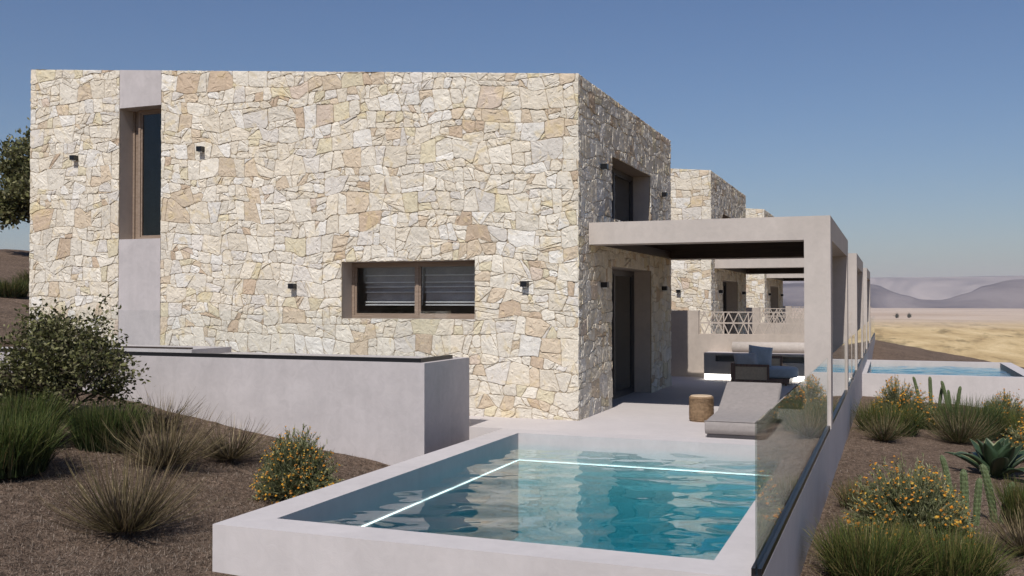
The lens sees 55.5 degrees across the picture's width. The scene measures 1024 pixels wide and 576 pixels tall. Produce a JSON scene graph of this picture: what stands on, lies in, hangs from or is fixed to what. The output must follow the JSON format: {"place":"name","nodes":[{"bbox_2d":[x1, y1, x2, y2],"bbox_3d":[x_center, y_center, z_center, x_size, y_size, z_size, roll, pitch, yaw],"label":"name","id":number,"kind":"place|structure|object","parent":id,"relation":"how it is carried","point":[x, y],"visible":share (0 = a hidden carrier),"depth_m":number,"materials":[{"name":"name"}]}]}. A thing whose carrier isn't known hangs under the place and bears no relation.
{"place":"outdoors","nodes":[
{"label":"outdoors","id":0,"kind":"place"},
{"bbox_2d":[33,344,230,352],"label":"plinth","id":1,"kind":"structure","parent":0,"point":[176,349],"depth_m":15.25,"materials":[{"name":"grey paint"}]},
{"bbox_2d":[0,249,1023,575],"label":"ground","id":2,"kind":"structure","parent":0,"point":[10,261],"depth_m":11.12,"materials":[{"name":"brown soil"}]},
{"bbox_2d":[0,275,28,296],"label":"grass tuft","id":3,"kind":"object","parent":2,"relation":"on","point":[9,289],"visible":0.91,"depth_m":26.60,"materials":[{"name":"green plant"}]},
{"bbox_2d":[0,117,30,231],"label":"olive tree","id":4,"kind":"object","parent":2,"relation":"on","point":[15,191],"visible":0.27,"depth_m":39.38,"materials":[{"name":"green plant"}]},
{"bbox_2d":[8,267,29,285],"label":"grass tuft","id":5,"kind":"object","parent":2,"relation":"on","point":[20,276],"visible":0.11,"depth_m":29.19,"materials":[{"name":"green plant"}]},
{"bbox_2d":[0,387,81,434],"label":"grass tuft","id":6,"kind":"object","parent":2,"relation":"on","point":[25,405],"visible":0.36,"depth_m":11.62,"materials":[{"name":"green plant"}]},
{"bbox_2d":[0,405,87,478],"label":"grass tuft","id":7,"kind":"object","parent":2,"relation":"on","point":[27,447],"visible":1,"depth_m":10.29,"materials":[{"name":"green plant"}]},
{"bbox_2d":[0,282,154,422],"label":"leafy shrub","id":8,"kind":"object","parent":2,"relation":"on","point":[65,365],"visible":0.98,"depth_m":12.57,"materials":[{"name":"green plant"}]},
{"bbox_2d":[59,398,156,452],"bbox_3d":[-4.995,1.676,12.103,1.408,0.614,1.386,0,-1,21],"label":"grass tuft","id":9,"kind":"object","parent":2,"relation":"on","point":[94,417],"visible":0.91,"depth_m":11.80,"materials":[{"name":"green plant"}]},
{"bbox_2d":[29,429,229,536],"bbox_3d":[-3.574,1.825,9.090,1.790,1.028,1.717,0,-1,-3],"label":"dry shrub","id":10,"kind":"object","parent":2,"relation":"on","point":[119,517],"visible":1,"depth_m":8.96,"materials":[{"name":"green plant"}]},
{"bbox_2d":[89,391,234,468],"bbox_3d":[-4.096,1.687,11.475,1.743,0.959,1.610,0,-1,21],"label":"dry shrub","id":11,"kind":"object","parent":2,"relation":"on","point":[182,455],"visible":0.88,"depth_m":11.40,"materials":[{"name":"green plant"}]},
{"bbox_2d":[121,386,205,430],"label":"dry shrub","id":12,"kind":"object","parent":2,"relation":"on","point":[167,418],"visible":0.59,"depth_m":13.37,"materials":[{"name":"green plant"}]},
{"bbox_2d":[170,413,281,462],"bbox_3d":[-3.548,1.899,12.271,1.537,0.663,1.532,0,-1,-12],"label":"dry shrub","id":13,"kind":"object","parent":2,"relation":"on","point":[228,453],"visible":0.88,"depth_m":12.18,"materials":[{"name":"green plant"}]},
{"bbox_2d":[0,347,468,464],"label":"raised terrace","id":14,"kind":"structure","parent":2,"relation":"on","point":[391,413],"depth_m":13.65,"materials":[{"name":"grey paint"}]},
{"bbox_2d":[0,310,452,362],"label":"glass railing","id":15,"kind":"object","parent":14,"relation":"on","point":[373,359],"visible":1,"depth_m":13.89,"materials":[{"name":"clear glass"}]},
{"bbox_2d":[249,423,343,503],"bbox_3d":[-2.429,1.956,10.915,1.086,0.901,1.072,0,-1,21],"label":"flowering bush","id":16,"kind":"object","parent":2,"relation":"on","point":[290,470],"visible":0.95,"depth_m":10.79,"materials":[{"name":"green plant"}]},
{"bbox_2d":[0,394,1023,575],"bbox_3d":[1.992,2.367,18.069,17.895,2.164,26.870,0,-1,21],"label":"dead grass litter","id":17,"kind":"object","parent":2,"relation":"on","point":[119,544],"visible":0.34,"depth_m":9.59,"materials":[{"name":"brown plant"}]},
{"bbox_2d":[212,428,823,575],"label":"swimming pool","id":18,"kind":"structure","parent":2,"relation":"in","point":[511,502],"depth_m":11.44,"materials":[{"name":"concrete"}]},
{"bbox_2d":[751,358,829,575],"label":"glass railing","id":19,"kind":"object","parent":18,"relation":"on","point":[792,429],"visible":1,"depth_m":8.24,"materials":[{"name":"clear glass"}]},
{"bbox_2d":[823,472,873,511],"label":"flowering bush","id":20,"kind":"object","parent":2,"relation":"on","point":[845,499],"visible":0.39,"depth_m":12.52,"materials":[{"name":"green plant"}]},
{"bbox_2d":[801,509,949,575],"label":"grass tuft","id":21,"kind":"object","parent":2,"relation":"on","point":[867,556],"visible":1,"depth_m":8.94,"materials":[{"name":"green plant"}]},
{"bbox_2d":[851,408,915,441],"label":"dry shrub","id":22,"kind":"object","parent":2,"relation":"on","point":[884,434],"visible":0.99,"depth_m":19.26,"materials":[{"name":"green plant"}]},
{"bbox_2d":[850,395,932,437],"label":"grass tuft","id":23,"kind":"object","parent":2,"relation":"on","point":[906,416],"visible":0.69,"depth_m":20.55,"materials":[{"name":"green plant"}]},
{"bbox_2d":[868,374,934,424],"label":"flowering bush","id":24,"kind":"object","parent":2,"relation":"on","point":[901,397],"visible":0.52,"depth_m":22.06,"materials":[{"name":"green plant"}]},
{"bbox_2d":[840,452,978,547],"bbox_3d":[4.428,2.343,10.860,1.522,1.063,1.570,0,-1,21],"label":"flowering bush","id":25,"kind":"object","parent":2,"relation":"on","point":[909,498],"visible":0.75,"depth_m":10.67,"materials":[{"name":"green plant"}]},
{"bbox_2d":[912,377,921,405],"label":"columnar cactus","id":26,"kind":"object","parent":2,"relation":"on","point":[915,382],"visible":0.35,"depth_m":23.88,"materials":[{"name":"green plant"}]},
{"bbox_2d":[908,401,952,429],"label":"grass tuft","id":27,"kind":"object","parent":2,"relation":"on","point":[931,413],"visible":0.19,"depth_m":22.01,"materials":[{"name":"green plant"}]},
{"bbox_2d":[928,376,942,409],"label":"columnar cactus","id":28,"kind":"object","parent":2,"relation":"on","point":[930,388],"visible":0.62,"depth_m":24.20,"materials":[{"name":"green plant"}]},
{"bbox_2d":[862,360,1023,408],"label":"swimming pool","id":29,"kind":"structure","parent":2,"relation":"in","point":[979,379],"depth_m":29.51,"materials":[{"name":"concrete"}]},
{"bbox_2d":[940,455,952,493],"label":"columnar cactus","id":30,"kind":"object","parent":2,"relation":"on","point":[945,468],"visible":0.61,"depth_m":13.57,"materials":[{"name":"green plant"}]},
{"bbox_2d":[940,381,961,412],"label":"columnar cactus","id":31,"kind":"object","parent":2,"relation":"on","point":[945,393],"visible":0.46,"depth_m":23.91,"materials":[{"name":"green plant"}]},
{"bbox_2d":[883,517,1023,575],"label":"grass tuft","id":32,"kind":"object","parent":2,"relation":"on","point":[977,558],"visible":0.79,"depth_m":8.89,"materials":[{"name":"green plant"}]},
{"bbox_2d":[908,400,1003,443],"bbox_3d":[9.133,2.723,19.889,1.941,1.032,1.897,0,-1,21],"label":"dry shrub","id":33,"kind":"object","parent":2,"relation":"on","point":[951,432],"visible":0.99,"depth_m":19.78,"materials":[{"name":"green plant"}]},
{"bbox_2d":[922,392,1016,440],"bbox_3d":[9.914,2.743,20.972,2.017,0.984,2.080,0,-1,-4],"label":"grass tuft","id":34,"kind":"object","parent":2,"relation":"on","point":[990,412],"visible":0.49,"depth_m":20.71,"materials":[{"name":"green plant"}]},
{"bbox_2d":[959,469,982,525],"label":"columnar cactus","id":35,"kind":"object","parent":2,"relation":"on","point":[964,488],"visible":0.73,"depth_m":12.01,"materials":[{"name":"green plant"}]},
{"bbox_2d":[944,437,1023,477],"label":"agave","id":36,"kind":"object","parent":2,"relation":"on","point":[999,458],"visible":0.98,"depth_m":15.79,"materials":[{"name":"green plant"}]},
{"bbox_2d":[971,404,1020,438],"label":"grass tuft","id":37,"kind":"object","parent":2,"relation":"on","point":[1005,433],"visible":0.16,"depth_m":20.96,"materials":[{"name":"green plant"}]},
{"bbox_2d":[980,464,1014,523],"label":"columnar cactus","id":38,"kind":"object","parent":2,"relation":"on","point":[987,480],"visible":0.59,"depth_m":12.28,"materials":[{"name":"green plant"}]},
{"bbox_2d":[974,500,1023,555],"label":"dry shrub","id":39,"kind":"object","parent":2,"relation":"on","point":[1016,538],"visible":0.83,"depth_m":10.58,"materials":[{"name":"green plant"}]},
{"bbox_2d":[982,388,1023,419],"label":"flowering bush","id":40,"kind":"object","parent":2,"relation":"on","point":[1010,407],"visible":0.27,"depth_m":22.63,"materials":[{"name":"green plant"}]},
{"bbox_2d":[983,472,1023,530],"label":"grass tuft","id":41,"kind":"object","parent":2,"relation":"on","point":[1017,497],"visible":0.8,"depth_m":12.03,"materials":[{"name":"green plant"}]},
{"bbox_2d":[997,406,1023,440],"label":"flowering shrub","id":42,"kind":"object","parent":2,"relation":"on","point":[1016,422],"visible":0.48,"depth_m":20.45,"materials":[{"name":"green plant"}]},
{"bbox_2d":[1000,417,1023,450],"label":"flowering bush","id":43,"kind":"object","parent":2,"relation":"on","point":[1018,439],"visible":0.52,"depth_m":17.94,"materials":[{"name":"green plant"}]},
{"bbox_2d":[0,0,1023,277],"label":"sky","id":44,"kind":"structure","parent":0,"point":[900,122],"materials":[{"name":"blue"}]},
{"bbox_2d":[469,335,874,505],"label":"terrace","id":45,"kind":"structure","parent":0,"point":[663,412],"depth_m":15.53,"materials":[{"name":"grey concrete"}]},
{"bbox_2d":[29,69,671,420],"bbox_3d":[-3.006,-0.790,20.357,11.346,7.038,6.871,0,-1,21],"label":"stone villa","id":46,"kind":"object","parent":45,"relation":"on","point":[431,214],"visible":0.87,"depth_m":16.91,"materials":[{"name":"stone"}]},
{"bbox_2d":[69,155,77,160],"bbox_3d":[-8.441,-2.501,18.763,0.110,0.105,0.130,0,-1,21],"label":"wall lamp","id":47,"kind":"object","parent":46,"relation":"attached to","point":[73,157],"visible":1,"depth_m":18.71,"materials":[{"name":"black metal"}]},
{"bbox_2d":[132,109,160,238],"bbox_3d":[-6.852,-2.159,18.582,0.982,2.486,0.120,0,-1,21],"label":"window","id":48,"kind":"structure","parent":46,"relation":"in","point":[138,117],"depth_m":18.65,"materials":[{"name":"brown wood"}]},
{"bbox_2d":[196,146,204,152],"bbox_3d":[-5.654,-2.516,17.680,0.110,0.105,0.130,0,-1,21],"label":"wall lamp","id":49,"kind":"object","parent":46,"relation":"attached to","point":[200,149],"visible":1,"depth_m":17.64,"materials":[{"name":"black metal"}]},
{"bbox_2d":[288,283,296,289],"bbox_3d":[-3.818,-0.026,16.933,0.110,0.105,0.130,0,-1,21],"label":"wall lamp","id":50,"kind":"object","parent":46,"relation":"attached to","point":[292,286],"visible":1,"depth_m":16.88,"materials":[{"name":"black metal"}]},
{"bbox_2d":[352,261,474,318],"bbox_3d":[-1.623,0.038,16.536,2.470,0.954,0.070,0,-1,21],"label":"window","id":51,"kind":"structure","parent":46,"relation":"in","point":[418,266],"depth_m":16.53,"materials":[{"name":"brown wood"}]},
{"bbox_2d":[520,281,528,287],"bbox_3d":[0.199,-0.057,15.372,0.110,0.105,0.130,0,-1,21],"label":"wall lamp","id":52,"kind":"object","parent":46,"relation":"attached to","point":[524,284],"visible":1,"depth_m":15.32,"materials":[{"name":"black metal"}]},
{"bbox_2d":[600,163,608,169],"bbox_3d":[1.542,-2.025,16.295,0.130,0.105,0.110,0,-1,21],"label":"wall lamp","id":53,"kind":"object","parent":46,"relation":"attached to","point":[604,166],"visible":1,"depth_m":16.25,"materials":[{"name":"black metal"}]},
{"bbox_2d":[600,282,608,287],"bbox_3d":[1.542,-0.045,16.268,0.130,0.105,0.110,0,-1,21],"label":"wall lamp","id":54,"kind":"object","parent":46,"relation":"attached to","point":[604,284],"visible":1,"depth_m":16.22,"materials":[{"name":"black metal"}]},
{"bbox_2d":[612,167,632,220],"bbox_3d":[1.908,-1.737,18.471,0.070,1.072,2.922,0,-1,21],"label":"window","id":55,"kind":"structure","parent":46,"relation":"in","point":[615,172],"depth_m":19.17,"materials":[{"name":"brown glass"}]},
{"bbox_2d":[612,269,633,399],"bbox_3d":[1.919,0.873,18.464,0.070,2.452,3.002,0,-1,21],"label":"sliding door","id":56,"kind":"structure","parent":46,"relation":"in","point":[620,393],"depth_m":19.35,"materials":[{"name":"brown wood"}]},
{"bbox_2d":[662,192,667,196],"bbox_3d":[3.226,-1.975,20.629,0.130,0.105,0.110,0,-1,21],"label":"wall lamp","id":57,"kind":"object","parent":46,"relation":"attached to","point":[664,194],"visible":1,"depth_m":20.58,"materials":[{"name":"black metal"}]},
{"bbox_2d":[689,394,713,421],"bbox_3d":[2.931,1.859,15.058,0.384,0.395,0.384,0,-1,21],"label":"woven stool","id":58,"kind":"object","parent":45,"relation":"on","point":[701,407],"visible":0.94,"depth_m":14.90,"materials":[{"name":"wicker"}]},
{"bbox_2d":[670,169,745,333],"bbox_3d":[1.340,-0.637,31.542,11.346,7.038,6.871,0,-1,21],"label":"stone villa","id":59,"kind":"object","parent":45,"relation":"on","point":[701,194],"visible":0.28,"depth_m":26.63,"materials":[{"name":"stone"}]},
{"bbox_2d":[723,282,726,333],"bbox_3d":[6.265,1.026,29.648,0.070,2.452,3.002,0,-1,21],"label":"sliding door","id":60,"kind":"structure","parent":59,"relation":"in","point":[724,283],"depth_m":30.96,"materials":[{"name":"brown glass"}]},
{"bbox_2d":[589,215,848,427],"bbox_3d":[4.095,0.540,17.859,3.684,3.110,6.350,0,-1,21],"label":"pergola","id":61,"kind":"object","parent":45,"relation":"on","point":[819,244],"visible":0.98,"depth_m":14.96,"materials":[{"name":"beige concrete"}]},
{"bbox_2d":[704,382,781,439],"bbox_3d":[3.363,1.739,14.020,0.833,0.607,2.032,0,-1,21],"label":"chaise lounge","id":62,"kind":"object","parent":45,"relation":"on","point":[744,407],"visible":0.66,"depth_m":14.15,"materials":[{"name":"grey fabric"}]},
{"bbox_2d":[704,351,804,381],"bbox_3d":[6.213,1.842,22.831,3.290,0.618,0.695,0,-1,21],"label":"bench","id":63,"kind":"object","parent":45,"relation":"on","point":[717,364],"visible":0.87,"depth_m":22.95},
{"bbox_2d":[732,342,803,352],"bbox_3d":[6.552,1.407,22.938,2.690,0.253,0.253,0,-1,21],"label":"bolster","id":64,"kind":"object","parent":63,"relation":"on","point":[787,347],"visible":0.5,"depth_m":22.96,"materials":[{"name":"fabric"}]},
{"bbox_2d":[671,310,852,376],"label":"divider wall","id":65,"kind":"structure","parent":45,"relation":"on","point":[691,344],"depth_m":23.83,"materials":[{"name":"beige paint"}]},
{"bbox_2d":[746,208,782,322],"bbox_3d":[5.686,-0.484,42.726,11.346,7.038,6.871,0,-1,21],"label":"stone villa","id":66,"kind":"object","parent":45,"relation":"on","point":[759,287],"visible":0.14,"depth_m":37.71,"materials":[{"name":"stone"}]},
{"bbox_2d":[731,356,797,385],"bbox_3d":[5.703,1.850,21.884,1.415,0.600,1.070,0,-1,21],"label":"lounge armchair","id":67,"kind":"object","parent":45,"relation":"on","point":[777,371],"visible":0.78,"depth_m":21.46,"materials":[{"name":"fabric"}]},
{"bbox_2d":[733,352,757,363],"bbox_3d":[5.239,1.619,21.804,0.520,0.340,0.178,-6,-24,13],"label":"throw pillow","id":68,"kind":"object","parent":67,"relation":"on","point":[747,358],"visible":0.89,"depth_m":21.74,"materials":[{"name":"blue fabric"}]},
{"bbox_2d":[749,345,772,366],"bbox_3d":[5.594,1.541,21.946,0.540,0.470,0.210,7,-14,5],"label":"throw pillow","id":69,"kind":"object","parent":67,"relation":"on","point":[764,355],"visible":0.83,"depth_m":21.86,"materials":[{"name":"blue fabric"}]},
{"bbox_2d":[715,253,862,371],"bbox_3d":[8.441,0.693,29.043,3.684,3.110,6.350,0,-1,21],"label":"pergola","id":70,"kind":"object","parent":45,"relation":"on","point":[796,266],"visible":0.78,"depth_m":26.35,"materials":[{"name":"beige concrete"}]},
{"bbox_2d":[766,268,869,349],"bbox_3d":[12.786,0.846,40.228,3.684,3.110,6.350,0,-1,21],"label":"pergola","id":71,"kind":"object","parent":45,"relation":"on","point":[866,288],"visible":0.3,"depth_m":37.65,"materials":[{"name":"beige concrete"}]},
{"bbox_2d":[783,306,870,322],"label":"divider wall","id":72,"kind":"structure","parent":45,"relation":"on","point":[786,314],"depth_m":46.26,"materials":[{"name":"beige paint"}]},
{"bbox_2d":[833,342,847,422],"bbox_3d":[5.781,1.568,17.195,0.068,1.034,5.360,0,-1,21],"label":"glass railing","id":73,"kind":"object","parent":45,"relation":"on","point":[840,391],"visible":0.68,"depth_m":16.91,"materials":[{"name":"clear glass"}]},
{"bbox_2d":[848,337,852,388],"bbox_3d":[7.400,1.625,21.361,0.068,1.034,2.480,0,-1,21],"label":"glass railing","id":74,"kind":"object","parent":45,"relation":"on","point":[850,359],"visible":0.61,"depth_m":21.84,"materials":[{"name":"clear glass"}]},
{"bbox_2d":[852,333,856,379],"bbox_3d":[8.454,1.662,24.073,0.068,1.034,2.760,0,-1,21],"label":"glass railing","id":75,"kind":"object","parent":45,"relation":"on","point":[854,371],"visible":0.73,"depth_m":23.76,"materials":[{"name":"clear glass"}]},
{"bbox_2d":[858,327,862,368],"bbox_3d":[10.116,1.720,28.352,0.068,1.034,5.380,0,-1,21],"label":"glass railing","id":76,"kind":"object","parent":45,"relation":"on","point":[860,359],"visible":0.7,"depth_m":28.40,"materials":[{"name":"clear glass"}]},
{"bbox_2d":[863,325,864,358],"bbox_3d":[11.742,1.778,32.536,0.068,1.034,2.400,0,-1,21],"label":"glass railing","id":77,"kind":"object","parent":45,"relation":"on","point":[863,343],"visible":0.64,"depth_m":32.58,"materials":[{"name":"clear glass"}]},
{"bbox_2d":[865,323,866,353],"bbox_3d":[12.801,1.815,35.263,0.068,1.034,2.750,0,-1,21],"label":"glass railing","id":78,"kind":"object","parent":45,"relation":"on","point":[865,339],"visible":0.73,"depth_m":35.22,"materials":[{"name":"clear glass"}]},
{"bbox_2d":[867,321,869,347],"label":"glass railing","id":79,"kind":"object","parent":45,"relation":"on","point":[868,334],"visible":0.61,"depth_m":40.08,"materials":[{"name":"clear glass"}]},
{"bbox_2d":[871,316,874,340],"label":"glass railing","id":80,"kind":"object","parent":45,"relation":"on","point":[872,328],"visible":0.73,"depth_m":49.23,"materials":[{"name":"clear glass"}]},
{"bbox_2d":[746,308,864,352],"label":"divider wall","id":81,"kind":"structure","parent":0,"point":[778,327],"depth_m":34.90,"materials":[{"name":"beige paint"}]},
{"bbox_2d":[783,279,1023,307],"bbox_3d":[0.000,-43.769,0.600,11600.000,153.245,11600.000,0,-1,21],"label":"mountain","id":82,"kind":"structure","parent":0,"point":[1007,294],"depth_m":4722.87,"materials":[{"name":"grey stone"}]},
{"bbox_2d":[783,276,1023,299],"bbox_3d":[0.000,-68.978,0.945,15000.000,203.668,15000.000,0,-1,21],"label":"plateau","id":83,"kind":"structure","parent":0,"point":[932,288],"depth_m":6383.48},
{"bbox_2d":[792,308,1023,366],"bbox_3d":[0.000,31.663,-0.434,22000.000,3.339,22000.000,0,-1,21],"label":"desert plain","id":84,"kind":"structure","parent":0,"point":[992,334],"depth_m":1039.84,"materials":[{"name":"beige sand"}]}
]}

